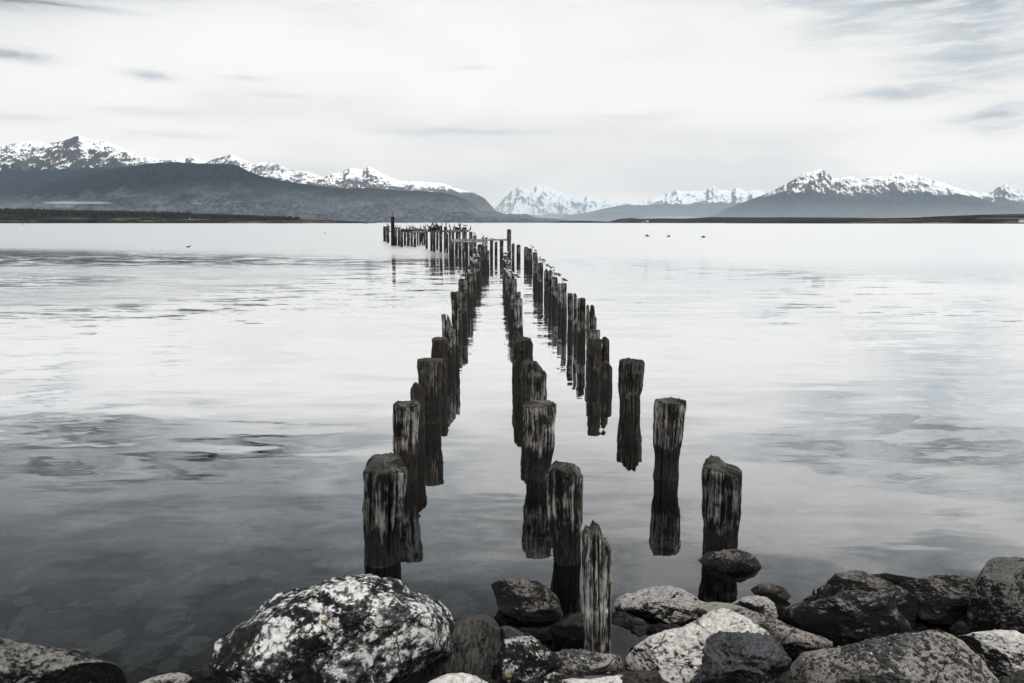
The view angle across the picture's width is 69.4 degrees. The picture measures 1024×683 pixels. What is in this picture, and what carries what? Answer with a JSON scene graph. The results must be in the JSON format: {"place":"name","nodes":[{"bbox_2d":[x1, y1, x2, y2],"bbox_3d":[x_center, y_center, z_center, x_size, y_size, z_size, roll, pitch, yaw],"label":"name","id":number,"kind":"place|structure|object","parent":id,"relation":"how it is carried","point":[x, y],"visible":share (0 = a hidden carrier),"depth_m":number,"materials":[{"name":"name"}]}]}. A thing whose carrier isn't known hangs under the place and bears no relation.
{"place":"outdoors","nodes":[
{"label":"outdoors","id":0,"kind":"place"},
{"bbox_2d":[0,135,147,197],"bbox_3d":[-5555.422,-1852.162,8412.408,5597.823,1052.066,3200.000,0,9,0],"label":"snowy mountain","id":1,"kind":"structure","parent":0,"point":[26,166],"depth_m":8312.66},
{"bbox_2d":[0,213,371,222],"bbox_3d":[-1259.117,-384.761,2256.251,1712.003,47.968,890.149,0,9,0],"label":"headland","id":2,"kind":"structure","parent":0,"point":[15,218],"depth_m":2249.73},
{"bbox_2d":[0,208,299,219],"bbox_3d":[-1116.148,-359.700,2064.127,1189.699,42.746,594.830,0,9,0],"label":"scrub","id":3,"kind":"object","parent":2,"relation":"on","point":[88,212],"visible":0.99,"depth_m":1851.12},
{"bbox_2d":[142,154,341,187],"bbox_3d":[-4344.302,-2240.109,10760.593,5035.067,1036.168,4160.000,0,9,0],"label":"snowy mountain","id":4,"kind":"structure","parent":0,"point":[279,172],"depth_m":11059.84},
{"bbox_2d":[0,162,570,222],"bbox_3d":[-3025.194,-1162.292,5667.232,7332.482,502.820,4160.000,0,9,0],"label":"dark hill","id":5,"kind":"structure","parent":0,"point":[206,188],"depth_m":4965.06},
{"bbox_2d":[324,166,496,211],"bbox_3d":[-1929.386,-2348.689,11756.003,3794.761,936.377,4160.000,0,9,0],"label":"snowy mountain","id":6,"kind":"structure","parent":0,"point":[368,177],"depth_m":11813.70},
{"bbox_2d":[0,223,1023,682],"bbox_3d":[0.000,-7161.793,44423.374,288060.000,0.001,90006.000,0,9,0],"label":"water","id":7,"kind":"structure","parent":0,"point":[196,435],"depth_m":11.02,"materials":[{"name":"liquid"}]},
{"bbox_2d":[362,452,406,567],"bbox_3d":[-1.052,1.731,6.194,0.384,1.573,0.362,0,9,0],"label":"wooden pile","id":8,"kind":"object","parent":7,"relation":"in","point":[385,479],"visible":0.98,"depth_m":6.03,"materials":[{"name":"wood"}]},
{"bbox_2d":[394,227,396,245],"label":"wooden pile","id":9,"kind":"object","parent":7,"relation":"in","point":[395,236],"visible":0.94,"depth_m":89.06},
{"bbox_2d":[392,399,419,481],"bbox_3d":[-1.157,1.541,8.192,0.296,1.818,0.302,-5,11,-30],"label":"wooden pile","id":10,"kind":"object","parent":7,"relation":"in","point":[405,417],"visible":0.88,"depth_m":8.02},
{"bbox_2d":[410,382,424,450],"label":"wooden pile","id":11,"kind":"object","parent":7,"relation":"in","point":[417,391],"visible":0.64,"depth_m":9.12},
{"bbox_2d":[417,358,442,422],"bbox_3d":[-1.163,1.254,10.603,0.370,2.052,0.330,0,9,0],"label":"wooden pile","id":12,"kind":"object","parent":7,"relation":"in","point":[429,370],"visible":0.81,"depth_m":10.40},
{"bbox_2d":[430,232,432,250],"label":"wooden pile","id":13,"kind":"object","parent":7,"relation":"in","point":[431,241],"visible":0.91,"depth_m":73.14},
{"bbox_2d":[433,232,435,251],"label":"wooden pile","id":14,"kind":"object","parent":7,"relation":"in","point":[434,241],"visible":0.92,"depth_m":71.00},
{"bbox_2d":[431,337,447,357],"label":"wooden pile","id":15,"kind":"object","parent":7,"relation":"in","point":[439,347],"visible":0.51,"depth_m":12.49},
{"bbox_2d":[441,314,455,372],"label":"wooden pile","id":16,"kind":"object","parent":7,"relation":"in","point":[448,331],"visible":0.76,"depth_m":13.82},
{"bbox_2d":[449,239,453,258],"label":"wooden pile","id":17,"kind":"object","parent":7,"relation":"in","point":[451,250],"visible":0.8,"depth_m":57.55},
{"bbox_2d":[450,291,462,332],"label":"wooden pile","id":18,"kind":"object","parent":7,"relation":"in","point":[456,301],"visible":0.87,"depth_m":18.93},
{"bbox_2d":[455,321,459,365],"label":"wooden pile","id":19,"kind":"object","parent":7,"relation":"in","point":[457,340],"visible":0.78,"depth_m":14.48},
{"bbox_2d":[458,278,467,309],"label":"wooden pile","id":20,"kind":"object","parent":7,"relation":"in","point":[462,284],"visible":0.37,"depth_m":21.98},
{"bbox_2d":[462,242,464,258],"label":"wooden pile","id":21,"kind":"object","parent":7,"relation":"in","point":[463,250],"visible":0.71,"depth_m":57.66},
{"bbox_2d":[462,227,466,238],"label":"wooden pile","id":22,"kind":"object","parent":7,"relation":"in","point":[464,234],"visible":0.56,"depth_m":70.80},
{"bbox_2d":[462,292,467,327],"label":"wooden pile","id":23,"kind":"object","parent":7,"relation":"in","point":[464,312],"visible":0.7,"depth_m":19.75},
{"bbox_2d":[465,239,467,258],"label":"wooden pile","id":24,"kind":"object","parent":7,"relation":"in","point":[466,250],"visible":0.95,"depth_m":56.28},
{"bbox_2d":[465,272,472,307],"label":"wooden pile","id":25,"kind":"object","parent":7,"relation":"in","point":[469,291],"visible":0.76,"depth_m":24.27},
{"bbox_2d":[469,242,472,257],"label":"wooden pile","id":26,"kind":"object","parent":7,"relation":"in","point":[470,249],"visible":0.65,"depth_m":58.29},
{"bbox_2d":[468,263,476,295],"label":"wooden pile","id":27,"kind":"object","parent":7,"relation":"in","point":[471,267],"visible":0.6,"depth_m":28.53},
{"bbox_2d":[473,258,480,284],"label":"wooden pile","id":28,"kind":"object","parent":7,"relation":"in","point":[478,271],"visible":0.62,"depth_m":33.21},
{"bbox_2d":[477,244,481,272],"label":"wooden pile","id":29,"kind":"object","parent":7,"relation":"in","point":[479,246],"visible":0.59,"depth_m":41.06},
{"bbox_2d":[482,246,489,269],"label":"wooden pile","id":30,"kind":"object","parent":7,"relation":"in","point":[485,259],"visible":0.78,"depth_m":44.00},
{"bbox_2d":[490,238,492,258],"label":"wooden pile","id":31,"kind":"object","parent":7,"relation":"in","point":[491,249],"visible":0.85,"depth_m":57.61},
{"bbox_2d":[500,241,503,258],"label":"wooden pile","id":32,"kind":"object","parent":7,"relation":"in","point":[501,249],"visible":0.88,"depth_m":56.27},
{"bbox_2d":[450,239,506,240],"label":"timber beam","id":33,"kind":"structure","parent":32,"relation":"on","point":[479,239],"depth_m":56.25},
{"bbox_2d":[502,255,508,282],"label":"wooden pile","id":34,"kind":"object","parent":7,"relation":"in","point":[505,257],"visible":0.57,"depth_m":34.62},
{"bbox_2d":[504,265,509,294],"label":"wooden pile","id":35,"kind":"object","parent":7,"relation":"in","point":[506,266],"visible":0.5,"depth_m":28.85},
{"bbox_2d":[505,275,509,304],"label":"wooden pile","id":36,"kind":"object","parent":7,"relation":"in","point":[507,277],"visible":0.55,"depth_m":25.17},
{"bbox_2d":[507,229,510,261],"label":"wooden pile","id":37,"kind":"object","parent":7,"relation":"in","point":[509,242],"visible":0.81,"depth_m":53.10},
{"bbox_2d":[507,278,516,313],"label":"wooden pile","id":38,"kind":"object","parent":7,"relation":"in","point":[512,285],"visible":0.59,"depth_m":22.76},
{"bbox_2d":[499,625,525,641],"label":"boulder","id":39,"kind":"object","parent":7,"relation":"on","point":[506,632],"visible":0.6,"depth_m":4.90,"materials":[{"name":"grey stone"}]},
{"bbox_2d":[511,244,514,270],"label":"wooden pile","id":40,"kind":"object","parent":7,"relation":"in","point":[513,258],"visible":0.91,"depth_m":42.56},
{"bbox_2d":[510,292,520,327],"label":"wooden pile","id":41,"kind":"object","parent":7,"relation":"in","point":[515,295],"visible":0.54,"depth_m":19.68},
{"bbox_2d":[512,331,520,381],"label":"wooden pile","id":42,"kind":"object","parent":7,"relation":"in","point":[516,335],"visible":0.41,"depth_m":13.09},
{"bbox_2d":[513,298,522,336],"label":"wooden pile","id":43,"kind":"object","parent":7,"relation":"in","point":[517,314],"visible":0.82,"depth_m":17.42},
{"bbox_2d":[516,245,520,259],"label":"wooden pile","id":44,"kind":"object","parent":7,"relation":"in","point":[518,253],"visible":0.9,"depth_m":55.68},
{"bbox_2d":[513,336,532,393],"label":"wooden pile","id":45,"kind":"object","parent":7,"relation":"in","point":[522,348],"visible":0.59,"depth_m":12.19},
{"bbox_2d":[491,578,562,621],"bbox_3d":[0.106,1.903,5.386,0.519,0.343,0.333,0,9,0],"label":"boulder","id":46,"kind":"object","parent":7,"relation":"on","point":[526,600],"visible":0.87,"depth_m":5.29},
{"bbox_2d":[529,248,532,268],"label":"wooden pile","id":47,"kind":"object","parent":7,"relation":"in","point":[530,259],"visible":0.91,"depth_m":44.92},
{"bbox_2d":[520,359,542,420],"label":"wooden pile","id":48,"kind":"object","parent":7,"relation":"in","point":[527,365],"visible":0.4,"depth_m":10.39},
{"bbox_2d":[517,627,551,642],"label":"boulder","id":49,"kind":"object","parent":7,"relation":"on","point":[541,636],"visible":0.62,"depth_m":4.97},
{"bbox_2d":[533,259,537,287],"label":"wooden pile","id":50,"kind":"object","parent":7,"relation":"in","point":[535,269],"visible":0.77,"depth_m":31.94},
{"bbox_2d":[528,369,546,400],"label":"wooden pile","id":51,"kind":"object","parent":7,"relation":"in","point":[537,385],"visible":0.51,"depth_m":9.45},
{"bbox_2d":[523,400,556,481],"bbox_3d":[0.302,1.545,8.241,0.372,1.803,0.368,0,9,0],"label":"wooden pile","id":52,"kind":"object","parent":7,"relation":"in","point":[539,416],"visible":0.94,"depth_m":8.03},
{"bbox_2d":[537,263,542,294],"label":"wooden pile","id":53,"kind":"object","parent":7,"relation":"in","point":[540,279],"visible":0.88,"depth_m":28.90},
{"bbox_2d":[544,269,547,299],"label":"wooden pile","id":54,"kind":"object","parent":7,"relation":"in","point":[546,284],"visible":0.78,"depth_m":27.01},
{"bbox_2d":[548,270,552,304],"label":"wooden pile","id":55,"kind":"object","parent":7,"relation":"in","point":[550,274],"visible":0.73,"depth_m":25.17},
{"bbox_2d":[552,277,557,311],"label":"wooden pile","id":56,"kind":"object","parent":7,"relation":"in","point":[554,294],"visible":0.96,"depth_m":23.36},
{"bbox_2d":[557,283,561,320],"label":"wooden pile","id":57,"kind":"object","parent":7,"relation":"in","point":[559,300],"visible":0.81,"depth_m":21.14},
{"bbox_2d":[561,283,566,324],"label":"wooden pile","id":58,"kind":"object","parent":7,"relation":"in","point":[564,306],"visible":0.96,"depth_m":20.26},
{"bbox_2d":[545,460,583,565],"bbox_3d":[0.433,1.748,6.200,0.317,1.539,0.309,0,9,0],"label":"wooden pile","id":59,"kind":"object","parent":7,"relation":"in","point":[564,481],"visible":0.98,"depth_m":6.03,"materials":[{"name":"wood"}]},
{"bbox_2d":[567,293,572,337],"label":"wooden pile","id":60,"kind":"object","parent":7,"relation":"in","point":[570,315],"visible":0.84,"depth_m":18.00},
{"bbox_2d":[573,293,576,341],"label":"wooden pile","id":61,"kind":"object","parent":7,"relation":"in","point":[574,317],"visible":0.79,"depth_m":17.49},
{"bbox_2d":[577,297,585,347],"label":"wooden pile","id":62,"kind":"object","parent":7,"relation":"in","point":[581,322],"visible":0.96,"depth_m":16.67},
{"bbox_2d":[586,305,596,353],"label":"wooden pile","id":63,"kind":"object","parent":7,"relation":"in","point":[591,320],"visible":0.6,"depth_m":15.82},
{"bbox_2d":[587,329,599,375],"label":"wooden pile","id":64,"kind":"object","parent":7,"relation":"in","point":[594,333],"visible":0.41,"depth_m":13.52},
{"bbox_2d":[589,337,601,385],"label":"wooden pile","id":65,"kind":"object","parent":7,"relation":"in","point":[595,361],"visible":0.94,"depth_m":12.75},
{"bbox_2d":[581,520,611,653],"bbox_3d":[0.530,1.722,4.669,0.198,1.218,0.201,0,9,0],"label":"wooden pile","id":66,"kind":"object","parent":7,"relation":"in","point":[596,567],"visible":0.91,"depth_m":4.58,"materials":[{"name":"wood"}]},
{"bbox_2d":[602,360,612,391],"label":"wooden pile","id":67,"kind":"object","parent":7,"relation":"in","point":[607,377],"visible":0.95,"depth_m":12.31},
{"bbox_2d":[618,357,644,412],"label":"wooden pile","id":68,"kind":"object","parent":7,"relation":"in","point":[630,374],"visible":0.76,"depth_m":10.89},
{"bbox_2d":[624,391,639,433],"bbox_3d":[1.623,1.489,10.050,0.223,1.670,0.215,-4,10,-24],"label":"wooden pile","id":69,"kind":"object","parent":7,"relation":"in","point":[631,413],"visible":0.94,"depth_m":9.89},
{"bbox_2d":[630,617,649,636],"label":"boulder","id":70,"kind":"object","parent":7,"relation":"on","point":[639,627],"visible":1,"depth_m":4.97,"materials":[{"name":"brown stone"}]},
{"bbox_2d":[614,585,706,622],"bbox_3d":[1.139,1.941,5.397,0.771,0.315,0.354,0,9,0],"label":"boulder","id":71,"kind":"object","parent":7,"relation":"in","point":[668,604],"visible":0.72,"depth_m":5.29,"materials":[{"name":"stone"}]},
{"bbox_2d":[648,623,682,633],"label":"boulder","id":72,"kind":"object","parent":7,"relation":"on","point":[656,628],"visible":0.51,"depth_m":5.10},
{"bbox_2d":[653,397,686,480],"bbox_3d":[1.731,1.529,8.243,0.364,1.834,0.357,0,9,0],"label":"wooden pile","id":73,"kind":"object","parent":7,"relation":"in","point":[668,420],"visible":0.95,"depth_m":8.05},
{"bbox_2d":[624,608,769,682],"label":"boulder","id":74,"kind":"object","parent":7,"relation":"on","point":[674,655],"visible":0.61,"depth_m":4.40,"materials":[{"name":"stone"}]},
{"bbox_2d":[701,455,741,552],"bbox_3d":[1.777,1.750,6.329,0.345,1.542,0.338,0,9,0],"label":"wooden pile","id":75,"kind":"object","parent":7,"relation":"in","point":[721,494],"visible":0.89,"depth_m":6.17,"materials":[{"name":"wood"}]},
{"bbox_2d":[698,549,761,571],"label":"boulder","id":76,"kind":"object","parent":7,"relation":"in","point":[729,560],"visible":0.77,"depth_m":6.05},
{"bbox_2d":[732,595,777,618],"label":"boulder","id":77,"kind":"object","parent":7,"relation":"on","point":[762,604],"visible":0.51,"depth_m":5.17,"materials":[{"name":"stone"}]},
{"bbox_2d":[696,602,832,655],"bbox_3d":[1.645,1.900,4.879,0.863,0.283,0.312,5,10,27],"label":"boulder","id":78,"kind":"object","parent":7,"relation":"on","point":[793,641],"visible":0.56,"depth_m":4.73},
{"bbox_2d":[751,583,790,601],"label":"boulder","id":79,"kind":"object","parent":7,"relation":"on","point":[774,592],"visible":0.88,"depth_m":5.54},
{"bbox_2d":[816,584,832,599],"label":"boulder","id":80,"kind":"object","parent":7,"relation":"on","point":[824,591],"visible":0.63,"depth_m":5.39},
{"bbox_2d":[779,589,913,646],"bbox_3d":[2.238,1.852,4.945,0.829,0.408,0.374,3,10,19],"label":"boulder","id":81,"kind":"object","parent":7,"relation":"on","point":[843,618],"visible":0.78,"depth_m":4.84,"materials":[{"name":"stone"}]},
{"bbox_2d":[784,628,999,682],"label":"boulder","id":82,"kind":"object","parent":7,"relation":"on","point":[934,656],"visible":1,"depth_m":3.94,"materials":[{"name":"stone"}]},
{"bbox_2d":[999,669,1023,682],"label":"boulder","id":83,"kind":"object","parent":82,"relation":"on","point":[1016,676],"visible":1,"depth_m":3.83,"materials":[{"name":"grey stone"}]},
{"bbox_2d":[871,573,917,582],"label":"boulder","id":84,"kind":"object","parent":7,"relation":"on","point":[889,577],"visible":0.66,"depth_m":5.83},
{"bbox_2d":[949,620,968,636],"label":"boulder","id":85,"kind":"object","parent":7,"relation":"on","point":[958,628],"visible":0.66,"depth_m":4.90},
{"bbox_2d":[964,556,1023,633],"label":"boulder","id":86,"kind":"object","parent":7,"relation":"on","point":[996,600],"visible":0.79,"depth_m":4.87,"materials":[{"name":"stone"}]},
{"bbox_2d":[0,0,1023,208],"label":"sky","id":87,"kind":"structure","parent":0,"point":[623,101],"materials":[{"name":"white"}]},
{"bbox_2d":[494,185,619,218],"bbox_3d":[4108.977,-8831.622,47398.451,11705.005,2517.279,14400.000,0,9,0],"label":"snowy mountain","id":88,"kind":"structure","parent":0,"point":[543,201],"depth_m":46005.59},
{"bbox_2d":[406,666,787,682],"bbox_3d":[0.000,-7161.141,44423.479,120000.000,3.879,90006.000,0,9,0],"label":"lake bed","id":89,"kind":"object","parent":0,"point":[422,678],"depth_m":4.46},
{"bbox_2d":[0,638,127,682],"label":"boulder","id":90,"kind":"object","parent":89,"relation":"on","point":[26,663],"visible":1,"depth_m":3.81,"materials":[{"name":"stone"}]},
{"bbox_2d":[140,672,194,682],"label":"boulder","id":91,"kind":"object","parent":89,"relation":"on","point":[178,677],"visible":1,"depth_m":4.15,"materials":[{"name":"stone"}]},
{"bbox_2d":[183,659,216,682],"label":"boulder","id":92,"kind":"object","parent":89,"relation":"on","point":[201,672],"visible":0.62,"depth_m":4.56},
{"bbox_2d":[210,574,454,682],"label":"boulder","id":93,"kind":"object","parent":89,"relation":"on","point":[361,628],"visible":1,"depth_m":4.06,"materials":[{"name":"stone"}]},
{"bbox_2d":[386,225,389,242],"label":"wooden pile","id":94,"kind":"object","parent":89,"relation":"on","point":[387,233],"visible":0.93,"depth_m":102.05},
{"bbox_2d":[391,217,393,245],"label":"wooden pile","id":95,"kind":"object","parent":89,"relation":"on","point":[392,230],"visible":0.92,"depth_m":88.91,"materials":[{"name":"wood"}]},
{"bbox_2d":[439,226,441,251],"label":"wooden pile","id":96,"kind":"object","parent":89,"relation":"on","point":[440,238],"visible":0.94,"depth_m":69.89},
{"bbox_2d":[440,357,447,399],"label":"wooden pile","id":97,"kind":"object","parent":89,"relation":"on","point":[444,396],"visible":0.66,"depth_m":11.77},
{"bbox_2d":[428,673,487,682],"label":"boulder","id":98,"kind":"object","parent":89,"relation":"on","point":[457,678],"visible":1,"depth_m":3.92,"materials":[{"name":"stone"}]},
{"bbox_2d":[419,614,500,675],"bbox_3d":[-0.333,2.009,4.716,0.535,0.500,0.443,0,9,0],"label":"boulder","id":99,"kind":"object","parent":89,"relation":"on","point":[476,641],"visible":0.65,"depth_m":4.59,"materials":[{"name":"grey stone"}]},
{"bbox_2d":[491,636,561,682],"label":"boulder","id":100,"kind":"object","parent":89,"relation":"on","point":[525,659],"visible":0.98,"depth_m":4.33,"materials":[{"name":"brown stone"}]},
{"bbox_2d":[538,672,564,682],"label":"boulder","id":101,"kind":"object","parent":89,"relation":"on","point":[553,677],"visible":0.95,"depth_m":4.15,"materials":[{"name":"grey stone"}]},
{"bbox_2d":[549,612,583,639],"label":"boulder","id":102,"kind":"object","parent":89,"relation":"on","point":[570,626],"visible":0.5,"depth_m":5.06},
{"bbox_2d":[547,649,622,674],"bbox_3d":[0.437,1.996,4.522,0.499,0.208,0.245,0,9,0],"label":"boulder","id":103,"kind":"object","parent":89,"relation":"on","point":[581,662],"visible":0.61,"depth_m":4.46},
{"bbox_2d":[562,675,622,682],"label":"boulder","id":104,"kind":"object","parent":89,"relation":"on","point":[612,679],"visible":0.94,"depth_m":4.08,"materials":[{"name":"stone"}]},
{"bbox_2d":[620,670,661,682],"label":"boulder","id":105,"kind":"object","parent":104,"relation":"on","point":[641,676],"visible":0.99,"depth_m":4.03,"materials":[{"name":"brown stone"}]},
{"bbox_2d":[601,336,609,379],"bbox_3d":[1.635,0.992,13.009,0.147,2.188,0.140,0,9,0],"label":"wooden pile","id":106,"kind":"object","parent":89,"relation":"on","point":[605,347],"visible":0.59,"depth_m":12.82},
{"bbox_2d":[611,611,635,626],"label":"boulder","id":107,"kind":"object","parent":89,"relation":"on","point":[620,618],"visible":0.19,"depth_m":5.24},
{"bbox_2d":[690,630,791,682],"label":"boulder","id":108,"kind":"object","parent":89,"relation":"on","point":[747,656],"visible":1,"depth_m":3.90,"materials":[{"name":"stone"}]},
{"bbox_2d":[826,570,917,620],"bbox_3d":[2.626,1.878,5.396,0.623,0.331,0.323,5,11,30],"label":"boulder","id":109,"kind":"object","parent":89,"relation":"on","point":[905,601],"visible":0.53,"depth_m":5.33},
{"bbox_2d":[899,575,974,625],"bbox_3d":[3.080,1.917,5.342,0.478,0.492,0.359,3,10,19],"label":"boulder","id":110,"kind":"object","parent":89,"relation":"on","point":[943,600],"visible":0.58,"depth_m":5.24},
{"bbox_2d":[957,629,1023,680],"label":"boulder","id":111,"kind":"object","parent":89,"relation":"on","point":[1000,652],"visible":0.81,"depth_m":4.42,"materials":[{"name":"stone"}]},
{"bbox_2d":[559,212,687,221],"bbox_3d":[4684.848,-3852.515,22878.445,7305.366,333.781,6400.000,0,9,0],"label":"dark hill","id":112,"kind":"structure","parent":0,"point":[606,216],"depth_m":22566.51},
{"bbox_2d":[559,185,765,218],"bbox_3d":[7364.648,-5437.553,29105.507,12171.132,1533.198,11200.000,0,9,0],"label":"snowy mountain","id":113,"kind":"structure","parent":0,"point":[710,201],"depth_m":28453.53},
{"bbox_2d":[552,217,862,222],"bbox_3d":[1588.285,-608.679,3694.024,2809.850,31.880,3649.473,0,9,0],"label":"headland","id":114,"kind":"structure","parent":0,"point":[703,220],"depth_m":2994.84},
{"bbox_2d":[777,606,783,619],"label":"boulder","id":115,"kind":"object","parent":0,"point":[780,609],"visible":0.53,"depth_m":5.26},
{"bbox_2d":[803,589,816,600],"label":"boulder","id":116,"kind":"object","parent":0,"point":[812,597],"visible":0.51,"depth_m":5.46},
{"bbox_2d":[709,169,1023,217],"bbox_3d":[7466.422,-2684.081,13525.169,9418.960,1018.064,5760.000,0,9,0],"label":"snowy mountain","id":117,"kind":"structure","parent":0,"point":[819,193],"depth_m":12664.83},
{"bbox_2d":[726,214,1023,223],"bbox_3d":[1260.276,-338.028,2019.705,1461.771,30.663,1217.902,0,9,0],"label":"headland","id":118,"kind":"structure","parent":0,"point":[992,219],"depth_m":1668.56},
{"bbox_2d":[965,183,1023,210],"bbox_3d":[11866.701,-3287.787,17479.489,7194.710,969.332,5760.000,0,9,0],"label":"snowy mountain","id":119,"kind":"structure","parent":0,"point":[1006,194],"depth_m":17339.05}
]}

